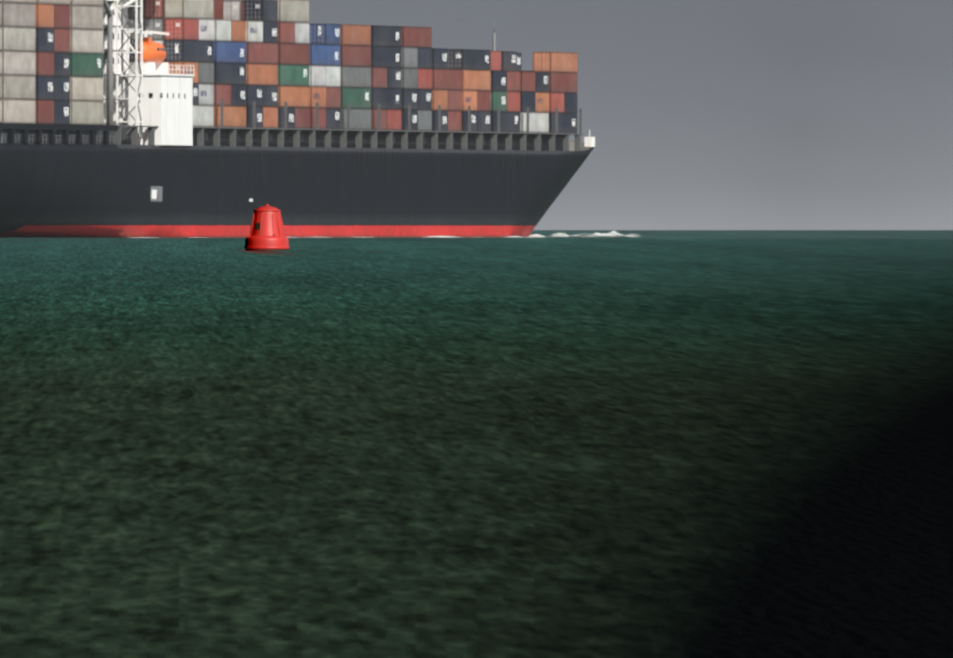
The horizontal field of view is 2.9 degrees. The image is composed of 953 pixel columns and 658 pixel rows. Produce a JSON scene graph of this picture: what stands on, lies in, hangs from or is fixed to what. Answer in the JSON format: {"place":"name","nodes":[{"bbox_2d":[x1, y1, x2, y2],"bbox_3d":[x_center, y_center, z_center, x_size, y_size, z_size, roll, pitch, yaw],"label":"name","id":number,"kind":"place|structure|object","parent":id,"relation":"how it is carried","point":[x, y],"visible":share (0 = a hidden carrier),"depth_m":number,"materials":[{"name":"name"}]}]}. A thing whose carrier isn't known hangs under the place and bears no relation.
{"place":"outdoors","nodes":[
{"label":"outdoors","id":0,"kind":"place"},
{"bbox_2d":[0,230,952,657],"bbox_3d":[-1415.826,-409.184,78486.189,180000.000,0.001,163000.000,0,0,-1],"label":"sea","id":1,"kind":"structure","parent":0,"point":[688,444],"depth_m":78.75,"materials":[{"name":"liquid"}]},
{"bbox_2d":[240,250,284,254],"bbox_3d":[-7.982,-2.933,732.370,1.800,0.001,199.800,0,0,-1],"label":"buoy reflection","id":2,"kind":"object","parent":1,"relation":"on","point":[257,251],"visible":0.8,"depth_m":827.50,"materials":[{"name":"red"}]},
{"bbox_2d":[245,199,289,250],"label":"channel buoy","id":3,"kind":"object","parent":1,"relation":"in","point":[266,232],"visible":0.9,"depth_m":831.84,"materials":[{"name":"metal"}]},
{"bbox_2d":[0,0,594,237],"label":"container ship","id":4,"kind":"object","parent":1,"relation":"on","point":[283,104],"depth_m":2297.65,"materials":[{"name":"paint"}]},
{"bbox_2d":[130,234,543,237],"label":"sea foam","id":5,"kind":"object","parent":1,"relation":"on","point":[534,235],"depth_m":2358.89,"materials":[{"name":"white liquid"}]},
{"bbox_2d":[547,231,642,236],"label":"bow wave","id":6,"kind":"object","parent":1,"relation":"on","point":[612,234],"depth_m":2439.65,"materials":[{"name":"white liquid"}]},
{"bbox_2d":[0,0,952,238],"bbox_3d":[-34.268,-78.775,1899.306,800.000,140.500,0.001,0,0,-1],"label":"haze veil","id":7,"kind":"object","parent":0,"point":[484,114],"depth_m":1900.22,"materials":[{"name":"grey"}]},
{"bbox_2d":[223,0,952,229],"label":"sky","id":8,"kind":"structure","parent":0,"point":[766,164],"materials":[{"name":"grey"}]}
]}

